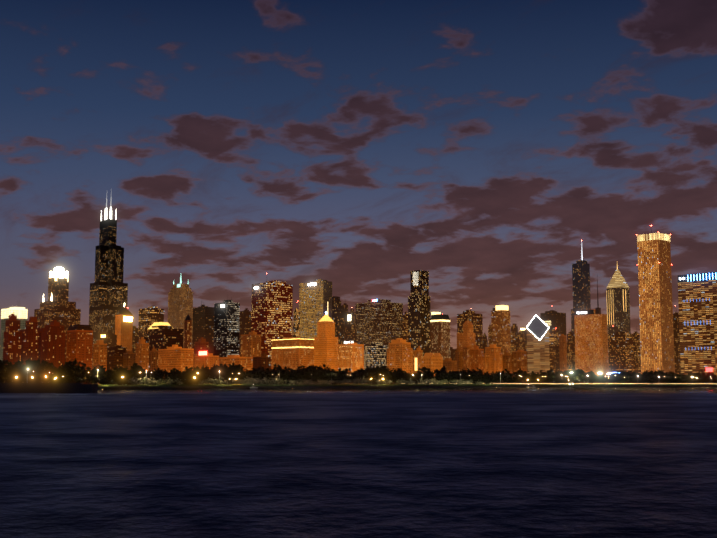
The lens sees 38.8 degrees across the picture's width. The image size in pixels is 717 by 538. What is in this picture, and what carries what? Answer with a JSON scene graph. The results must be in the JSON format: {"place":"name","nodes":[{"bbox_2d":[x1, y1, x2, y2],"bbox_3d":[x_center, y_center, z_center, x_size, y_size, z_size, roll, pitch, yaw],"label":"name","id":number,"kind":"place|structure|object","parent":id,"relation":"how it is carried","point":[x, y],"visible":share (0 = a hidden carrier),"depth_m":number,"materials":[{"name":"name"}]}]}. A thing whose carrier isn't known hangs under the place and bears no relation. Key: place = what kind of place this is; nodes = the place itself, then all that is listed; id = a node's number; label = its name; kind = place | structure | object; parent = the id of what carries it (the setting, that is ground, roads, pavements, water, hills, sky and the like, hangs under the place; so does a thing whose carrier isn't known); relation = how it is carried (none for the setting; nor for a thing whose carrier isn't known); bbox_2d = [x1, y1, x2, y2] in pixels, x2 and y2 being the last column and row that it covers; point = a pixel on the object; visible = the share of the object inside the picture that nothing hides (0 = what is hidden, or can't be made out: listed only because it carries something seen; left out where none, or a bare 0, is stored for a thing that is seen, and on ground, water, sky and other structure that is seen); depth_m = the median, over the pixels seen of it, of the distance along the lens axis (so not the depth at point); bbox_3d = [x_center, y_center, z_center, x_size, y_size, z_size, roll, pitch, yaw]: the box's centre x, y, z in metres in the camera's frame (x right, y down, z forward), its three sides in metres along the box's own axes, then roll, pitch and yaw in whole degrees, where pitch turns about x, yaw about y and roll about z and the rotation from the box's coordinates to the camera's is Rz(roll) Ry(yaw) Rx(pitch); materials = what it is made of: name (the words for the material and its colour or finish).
{"place":"outdoors","nodes":[
{"label":"outdoors","id":0,"kind":"place"},
{"bbox_2d":[0,307,27,362],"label":"white building","id":1,"kind":"structure","parent":0,"point":[21,313],"depth_m":1847.87,"materials":[{"name":"grey metal"}]},
{"bbox_2d":[314,321,337,370],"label":"building","id":2,"kind":"structure","parent":0,"point":[326,346],"depth_m":1915.79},
{"bbox_2d":[338,343,363,383],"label":"building","id":3,"kind":"structure","parent":0,"point":[351,355],"depth_m":1941.08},
{"bbox_2d":[0,387,716,537],"bbox_3d":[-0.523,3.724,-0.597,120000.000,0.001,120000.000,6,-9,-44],"label":"lake water","id":4,"kind":"structure","parent":0,"point":[546,462],"depth_m":48.78,"materials":[{"name":"blue liquid"}]},
{"bbox_2d":[0,383,97,392],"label":"breakwater pier","id":5,"kind":"structure","parent":4,"relation":"in","point":[46,388],"depth_m":448.01,"materials":[{"name":"concrete"}]},
{"bbox_2d":[98,386,716,388],"bbox_3d":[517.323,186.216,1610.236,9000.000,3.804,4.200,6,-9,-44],"label":"seawall","id":6,"kind":"object","parent":4,"relation":"in","point":[143,387],"visible":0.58,"depth_m":1093.15,"materials":[{"name":"concrete"}]},
{"bbox_2d":[0,0,716,383],"label":"sky","id":7,"kind":"structure","parent":0,"point":[358,146],"materials":[{"name":"blue"}]},
{"bbox_2d":[355,299,402,347],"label":"office building","id":8,"kind":"structure","parent":0,"point":[380,320],"depth_m":2470.42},
{"bbox_2d":[98,384,716,386],"bbox_3d":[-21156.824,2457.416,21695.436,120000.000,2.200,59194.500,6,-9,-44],"label":"shoreline","id":9,"kind":"structure","parent":0,"point":[110,385],"depth_m":1225.15,"materials":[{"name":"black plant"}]},
{"bbox_2d":[0,359,19,382],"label":"tree","id":10,"kind":"object","parent":9,"relation":"on","point":[9,370],"visible":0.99,"depth_m":926.52,"materials":[{"name":"green plant"}]},
{"bbox_2d":[3,314,21,382],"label":"hotel wing","id":11,"kind":"structure","parent":9,"relation":"on","point":[12,344],"depth_m":1543.19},
{"bbox_2d":[7,371,25,381],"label":"tree","id":12,"kind":"object","parent":9,"relation":"on","point":[20,376],"visible":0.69,"depth_m":966.92,"materials":[{"name":"plant"}]},
{"bbox_2d":[22,317,38,382],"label":"hotel wing","id":13,"kind":"structure","parent":9,"relation":"on","point":[31,342],"depth_m":1558.53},
{"bbox_2d":[20,358,40,382],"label":"tree","id":14,"kind":"object","parent":9,"relation":"on","point":[28,363],"visible":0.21,"depth_m":984.78,"materials":[{"name":"green plant"}]},
{"bbox_2d":[26,360,53,382],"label":"tree","id":15,"kind":"object","parent":9,"relation":"on","point":[42,368],"visible":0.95,"depth_m":958.82,"materials":[{"name":"green plant"}]},
{"bbox_2d":[20,328,65,382],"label":"hotel","id":16,"kind":"structure","parent":9,"relation":"on","point":[39,330],"depth_m":1609.08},
{"bbox_2d":[40,320,65,382],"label":"hotel wing","id":17,"kind":"structure","parent":9,"relation":"on","point":[53,340],"depth_m":1574.05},
{"bbox_2d":[34,278,80,382],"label":"tower","id":18,"kind":"structure","parent":9,"relation":"on","point":[63,310],"depth_m":2576.96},
{"bbox_2d":[49,267,68,281],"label":"crown","id":19,"kind":"object","parent":18,"relation":"on","point":[58,272],"visible":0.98,"depth_m":2599.94,"materials":[{"name":"beige"}]},
{"bbox_2d":[59,358,91,382],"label":"tree","id":20,"kind":"object","parent":9,"relation":"on","point":[73,368],"visible":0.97,"depth_m":973.64,"materials":[{"name":"green plant"}]},
{"bbox_2d":[66,330,92,383],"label":"building","id":21,"kind":"structure","parent":9,"relation":"on","point":[79,345],"depth_m":1629.32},
{"bbox_2d":[67,324,92,330],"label":"blackstone roof","id":22,"kind":"structure","parent":21,"relation":"attached to","point":[79,327],"depth_m":1633.78,"materials":[{"name":"brown"}]},
{"bbox_2d":[92,340,106,383],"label":"building","id":23,"kind":"structure","parent":9,"relation":"on","point":[100,352],"depth_m":1662.71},
{"bbox_2d":[91,366,112,379],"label":"tree","id":24,"kind":"object","parent":9,"relation":"on","point":[101,373],"visible":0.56,"depth_m":994.15,"materials":[{"name":"green plant"}]},
{"bbox_2d":[100,331,116,354],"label":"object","id":25,"kind":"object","parent":9,"relation":"on","point":[110,338],"visible":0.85,"depth_m":2242.42,"materials":[{"name":"brown"}]},
{"bbox_2d":[89,219,127,368],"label":"skyscraper","id":26,"kind":"structure","parent":9,"relation":"on","point":[108,294],"depth_m":2695.56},
{"bbox_2d":[107,353,122,371],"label":"building","id":27,"kind":"structure","parent":9,"relation":"on","point":[114,359],"depth_m":1679.97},
{"bbox_2d":[108,345,126,354],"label":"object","id":28,"kind":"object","parent":9,"relation":"on","point":[120,349],"visible":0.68,"depth_m":1891.33,"materials":[{"name":"brown"}]},
{"bbox_2d":[115,314,132,350],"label":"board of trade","id":29,"kind":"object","parent":9,"relation":"on","point":[123,331],"visible":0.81,"depth_m":2392.88,"materials":[{"name":"orange"}]},
{"bbox_2d":[123,351,135,369],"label":"building","id":30,"kind":"structure","parent":9,"relation":"on","point":[129,359],"depth_m":1691.54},
{"bbox_2d":[132,326,137,352],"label":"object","id":31,"kind":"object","parent":9,"relation":"on","point":[135,336],"visible":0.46,"depth_m":2443.45,"materials":[{"name":"brown concrete"}]},
{"bbox_2d":[124,363,149,379],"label":"tree","id":32,"kind":"object","parent":9,"relation":"on","point":[135,370],"visible":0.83,"depth_m":1031.62,"materials":[{"name":"green plant"}]},
{"bbox_2d":[135,337,148,370],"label":"building","id":33,"kind":"structure","parent":9,"relation":"on","point":[142,354],"depth_m":1711.93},
{"bbox_2d":[138,306,163,342],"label":"building","id":34,"kind":"structure","parent":9,"relation":"on","point":[149,316],"depth_m":2292.61,"materials":[{"name":"brown metal"}]},
{"bbox_2d":[149,346,157,383],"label":"building","id":35,"kind":"structure","parent":9,"relation":"on","point":[153,359],"depth_m":1727.40,"materials":[{"name":"brown"}]},
{"bbox_2d":[144,325,183,350],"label":"building","id":36,"kind":"structure","parent":9,"relation":"on","point":[162,337],"depth_m":2077.66,"materials":[{"name":"brown concrete"}]},
{"bbox_2d":[165,368,181,380],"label":"tree","id":37,"kind":"object","parent":9,"relation":"on","point":[176,374],"visible":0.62,"depth_m":1050.95,"materials":[{"name":"green plant"}]},
{"bbox_2d":[158,345,193,383],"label":"building","id":38,"kind":"structure","parent":9,"relation":"on","point":[176,357],"depth_m":1738.80,"materials":[{"name":"orange"}]},
{"bbox_2d":[168,283,192,348],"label":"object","id":39,"kind":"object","parent":9,"relation":"on","point":[180,302],"visible":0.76,"depth_m":2750.14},
{"bbox_2d":[177,369,194,379],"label":"tree","id":40,"kind":"object","parent":9,"relation":"on","point":[188,374],"visible":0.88,"depth_m":999.53,"materials":[{"name":"green plant"}]},
{"bbox_2d":[184,320,191,348],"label":"gothic tower","id":41,"kind":"structure","parent":9,"relation":"on","point":[187,332],"depth_m":1997.67,"materials":[{"name":"brown"}]},
{"bbox_2d":[194,337,208,355],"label":"building","id":42,"kind":"structure","parent":9,"relation":"on","point":[201,344],"depth_m":1942.59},
{"bbox_2d":[192,305,213,355],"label":"building","id":43,"kind":"structure","parent":9,"relation":"on","point":[203,322],"depth_m":2289.21,"materials":[{"name":"brown metal"}]},
{"bbox_2d":[193,365,217,379],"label":"tree","id":44,"kind":"object","parent":9,"relation":"on","point":[208,371],"visible":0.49,"depth_m":1087.28,"materials":[{"name":"green plant"}]},
{"bbox_2d":[194,352,218,383],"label":"building","id":45,"kind":"structure","parent":9,"relation":"on","point":[209,360],"depth_m":1783.93,"materials":[{"name":"orange"}]},
{"bbox_2d":[212,364,228,377],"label":"tree","id":46,"kind":"object","parent":9,"relation":"on","point":[218,369],"visible":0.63,"depth_m":1192.90,"materials":[{"name":"green plant"}]},
{"bbox_2d":[214,299,239,356],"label":"skyscraper","id":47,"kind":"structure","parent":9,"relation":"on","point":[226,329],"depth_m":2187.12,"materials":[{"name":"grey metal"}]},
{"bbox_2d":[222,363,243,378],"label":"tree","id":48,"kind":"object","parent":9,"relation":"on","point":[236,370],"visible":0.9,"depth_m":1104.98,"materials":[{"name":"green plant"}]},
{"bbox_2d":[219,355,252,379],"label":"building","id":49,"kind":"structure","parent":9,"relation":"on","point":[246,363],"depth_m":1808.53,"materials":[{"name":"orange"}]},
{"bbox_2d":[231,367,249,379],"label":"tree","id":50,"kind":"object","parent":9,"relation":"on","point":[244,374],"visible":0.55,"depth_m":1110.88,"materials":[{"name":"green plant"}]},
{"bbox_2d":[239,308,250,354],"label":"building","id":51,"kind":"structure","parent":9,"relation":"on","point":[245,323],"depth_m":2395.46,"materials":[{"name":"brown metal"}]},
{"bbox_2d":[240,331,260,356],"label":"building","id":52,"kind":"structure","parent":9,"relation":"on","point":[251,344],"depth_m":1947.53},
{"bbox_2d":[253,352,270,383],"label":"building","id":53,"kind":"structure","parent":9,"relation":"on","point":[264,360],"depth_m":1856.53,"materials":[{"name":"brown"}]},
{"bbox_2d":[251,280,292,358],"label":"skyscraper","id":54,"kind":"structure","parent":9,"relation":"on","point":[272,311],"depth_m":1983.77,"materials":[{"name":"brown metal"}]},
{"bbox_2d":[264,363,284,379],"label":"tree","id":55,"kind":"object","parent":9,"relation":"on","point":[275,370],"visible":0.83,"depth_m":1155.48,"materials":[{"name":"green plant"}]},
{"bbox_2d":[282,367,298,380],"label":"tree","id":56,"kind":"object","parent":9,"relation":"on","point":[291,374],"visible":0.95,"depth_m":1158.49,"materials":[{"name":"green plant"}]},
{"bbox_2d":[271,337,313,383],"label":"cornice block","id":57,"kind":"structure","parent":9,"relation":"on","point":[294,358],"depth_m":1873.58,"materials":[{"name":"brown"}]},
{"bbox_2d":[293,308,299,337],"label":"skyscraper","id":58,"kind":"structure","parent":9,"relation":"on","point":[296,323],"depth_m":2347.81,"materials":[{"name":"concrete"}]},
{"bbox_2d":[295,365,311,379],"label":"tree","id":59,"kind":"object","parent":9,"relation":"on","point":[303,374],"visible":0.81,"depth_m":1166.09,"materials":[{"name":"green plant"}]},
{"bbox_2d":[299,279,331,338],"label":"skyscraper","id":60,"kind":"structure","parent":9,"relation":"on","point":[314,299],"depth_m":2570.82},
{"bbox_2d":[309,369,327,384],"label":"tree","id":61,"kind":"object","parent":9,"relation":"on","point":[319,375],"visible":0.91,"depth_m":1114.01,"materials":[{"name":"green plant"}]},
{"bbox_2d":[326,369,346,384],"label":"tree","id":62,"kind":"object","parent":9,"relation":"on","point":[335,376],"visible":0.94,"depth_m":1126.86,"materials":[{"name":"green plant"}]},
{"bbox_2d":[332,296,343,344],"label":"stepped tower","id":63,"kind":"structure","parent":9,"relation":"on","point":[337,315],"depth_m":2396.07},
{"bbox_2d":[342,301,347,343],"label":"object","id":64,"kind":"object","parent":9,"relation":"on","point":[345,308],"visible":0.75,"depth_m":2596.61,"materials":[{"name":"concrete"}]},
{"bbox_2d":[338,368,356,380],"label":"tree","id":65,"kind":"object","parent":9,"relation":"on","point":[352,374],"visible":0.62,"depth_m":1276.80,"materials":[{"name":"green plant"}]},
{"bbox_2d":[347,309,355,342],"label":"building","id":66,"kind":"structure","parent":9,"relation":"on","point":[351,330],"depth_m":2294.94,"materials":[{"name":"beige"}]},
{"bbox_2d":[357,366,380,379],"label":"tree","id":67,"kind":"object","parent":9,"relation":"on","point":[370,373],"visible":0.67,"depth_m":1249.57,"materials":[{"name":"green plant"}]},
{"bbox_2d":[364,342,386,383],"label":"building","id":68,"kind":"structure","parent":9,"relation":"on","point":[375,353],"depth_m":1973.27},
{"bbox_2d":[372,364,389,379],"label":"tree","id":69,"kind":"object","parent":9,"relation":"on","point":[384,372],"visible":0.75,"depth_m":1256.69,"materials":[{"name":"green plant"}]},
{"bbox_2d":[390,368,405,381],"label":"tree","id":70,"kind":"object","parent":9,"relation":"on","point":[400,376],"visible":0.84,"depth_m":1284.42,"materials":[{"name":"green plant"}]},
{"bbox_2d":[387,338,412,383],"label":"building","id":71,"kind":"structure","parent":9,"relation":"on","point":[399,352],"depth_m":2000.68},
{"bbox_2d":[402,311,407,341],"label":"skyscraper","id":72,"kind":"structure","parent":9,"relation":"on","point":[405,328],"depth_m":2295.10,"materials":[{"name":"concrete"}]},
{"bbox_2d":[413,346,422,374],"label":"building","id":73,"kind":"structure","parent":9,"relation":"on","point":[418,353],"depth_m":2026.75,"materials":[{"name":"brown"}]},
{"bbox_2d":[408,270,430,356],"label":"skyscraper","id":74,"kind":"structure","parent":9,"relation":"on","point":[419,317],"depth_m":2238.81,"materials":[{"name":"black glass"}]},
{"bbox_2d":[420,370,435,380],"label":"tree","id":75,"kind":"object","parent":9,"relation":"on","point":[427,374],"visible":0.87,"depth_m":1318.96,"materials":[{"name":"green plant"}]},
{"bbox_2d":[423,353,442,375],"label":"building","id":76,"kind":"structure","parent":9,"relation":"on","point":[432,361],"depth_m":1882.04,"materials":[{"name":"orange"}]},
{"bbox_2d":[430,319,449,360],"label":"building","id":77,"kind":"structure","parent":9,"relation":"on","point":[440,336],"depth_m":2184.55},
{"bbox_2d":[431,314,449,319],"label":"building roof","id":78,"kind":"structure","parent":77,"relation":"attached to","point":[439,316],"depth_m":2190.70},
{"bbox_2d":[443,358,456,371],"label":"building","id":79,"kind":"structure","parent":9,"relation":"on","point":[449,364],"depth_m":2062.57,"materials":[{"name":"brown"}]},
{"bbox_2d":[455,347,462,370],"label":"building","id":80,"kind":"structure","parent":9,"relation":"on","point":[458,356],"depth_m":2096.27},
{"bbox_2d":[463,344,469,369],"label":"building","id":81,"kind":"structure","parent":9,"relation":"on","point":[466,356],"depth_m":2086.94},
{"bbox_2d":[457,368,475,380],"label":"tree","id":82,"kind":"object","parent":9,"relation":"on","point":[466,373],"visible":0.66,"depth_m":1423.36,"materials":[{"name":"green plant"}]},
{"bbox_2d":[457,310,482,348],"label":"building","id":83,"kind":"structure","parent":9,"relation":"on","point":[474,319],"depth_m":2535.45,"materials":[{"name":"concrete"}]},
{"bbox_2d":[470,345,483,373],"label":"building","id":84,"kind":"structure","parent":9,"relation":"on","point":[476,357],"depth_m":2093.83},
{"bbox_2d":[469,371,486,381],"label":"tree","id":85,"kind":"object","parent":9,"relation":"on","point":[478,376],"visible":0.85,"depth_m":1313.56,"materials":[{"name":"green plant"}]},
{"bbox_2d":[484,344,502,382],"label":"building","id":86,"kind":"structure","parent":9,"relation":"on","point":[493,358],"depth_m":2110.92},
{"bbox_2d":[491,310,510,354],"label":"building","id":87,"kind":"structure","parent":9,"relation":"on","point":[500,326],"depth_m":2334.77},
{"bbox_2d":[502,350,511,383],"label":"building","id":88,"kind":"structure","parent":9,"relation":"on","point":[506,360],"depth_m":2123.96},
{"bbox_2d":[511,324,518,383],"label":"building","id":89,"kind":"structure","parent":9,"relation":"on","point":[514,338],"depth_m":2388.72,"materials":[{"name":"concrete"}]},
{"bbox_2d":[512,347,526,383],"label":"building","id":90,"kind":"structure","parent":9,"relation":"on","point":[519,358],"depth_m":2131.72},
{"bbox_2d":[511,368,529,383],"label":"tree","id":91,"kind":"object","parent":9,"relation":"on","point":[522,374],"visible":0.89,"depth_m":1517.38,"materials":[{"name":"green plant"}]},
{"bbox_2d":[519,327,527,373],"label":"building","id":92,"kind":"structure","parent":9,"relation":"on","point":[522,339],"depth_m":2407.90,"materials":[{"name":"brown"}]},
{"bbox_2d":[526,371,541,383],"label":"tree","id":93,"kind":"object","parent":9,"relation":"on","point":[533,377],"visible":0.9,"depth_m":1541.62,"materials":[{"name":"green plant"}]},
{"bbox_2d":[527,316,549,383],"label":"skyscraper","id":94,"kind":"structure","parent":9,"relation":"on","point":[538,358],"depth_m":2466.22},
{"bbox_2d":[549,341,559,383],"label":"building","id":95,"kind":"structure","parent":9,"relation":"on","point":[554,356],"depth_m":2460.72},
{"bbox_2d":[549,328,559,344],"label":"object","id":96,"kind":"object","parent":9,"relation":"on","point":[554,334],"visible":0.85,"depth_m":2635.94,"materials":[{"name":"concrete"}]},
{"bbox_2d":[559,334,566,383],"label":"building","id":97,"kind":"structure","parent":9,"relation":"on","point":[563,350],"depth_m":2404.12,"materials":[{"name":"brown concrete"}]},
{"bbox_2d":[567,331,575,383],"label":"building","id":98,"kind":"structure","parent":9,"relation":"on","point":[571,366],"depth_m":2581.36,"materials":[{"name":"concrete"}]},
{"bbox_2d":[566,369,586,383],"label":"tree","id":99,"kind":"object","parent":9,"relation":"on","point":[578,375],"visible":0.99,"depth_m":1577.88,"materials":[{"name":"green plant"}]},
{"bbox_2d":[571,260,590,333],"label":"skyscraper","id":100,"kind":"structure","parent":9,"relation":"on","point":[581,282],"depth_m":2914.17,"materials":[{"name":"black glass"}]},
{"bbox_2d":[574,309,608,383],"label":"building","id":101,"kind":"structure","parent":9,"relation":"on","point":[591,342],"depth_m":2398.19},
{"bbox_2d":[607,269,630,357],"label":"skyscraper","id":102,"kind":"structure","parent":9,"relation":"on","point":[617,286],"depth_m":2507.47,"materials":[{"name":"brown"}]},
{"bbox_2d":[608,332,633,383],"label":"building","id":103,"kind":"structure","parent":9,"relation":"on","point":[621,350],"depth_m":2373.91,"materials":[{"name":"brown concrete"}]},
{"bbox_2d":[633,331,640,383],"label":"building","id":104,"kind":"structure","parent":9,"relation":"on","point":[637,354],"depth_m":2461.62,"materials":[{"name":"concrete"}]},
{"bbox_2d":[637,239,674,383],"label":"skyscraper","id":105,"kind":"structure","parent":9,"relation":"on","point":[656,314],"depth_m":2329.95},
{"bbox_2d":[637,233,669,241],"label":"illuminated building crown","id":106,"kind":"object","parent":105,"relation":"attached to","point":[653,236],"visible":0.86,"depth_m":2348.07},
{"bbox_2d":[673,312,680,383],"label":"building","id":107,"kind":"structure","parent":9,"relation":"on","point":[677,360],"depth_m":2403.27,"materials":[{"name":"concrete"}]},
{"bbox_2d":[678,280,716,383],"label":"office building","id":108,"kind":"structure","parent":9,"relation":"on","point":[696,336],"depth_m":2210.84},
{"bbox_2d":[677,272,716,349],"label":"lights","id":109,"kind":"object","parent":108,"relation":"attached to","point":[698,277],"visible":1,"depth_m":2217.63},
{"bbox_2d":[457,321,475,350],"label":"building","id":110,"kind":"structure","parent":0,"point":[466,337],"depth_m":2235.46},
{"bbox_2d":[540,310,565,334],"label":"dark tower","id":111,"kind":"structure","parent":0,"point":[556,319],"depth_m":2728.09,"materials":[{"name":"brown metal"}]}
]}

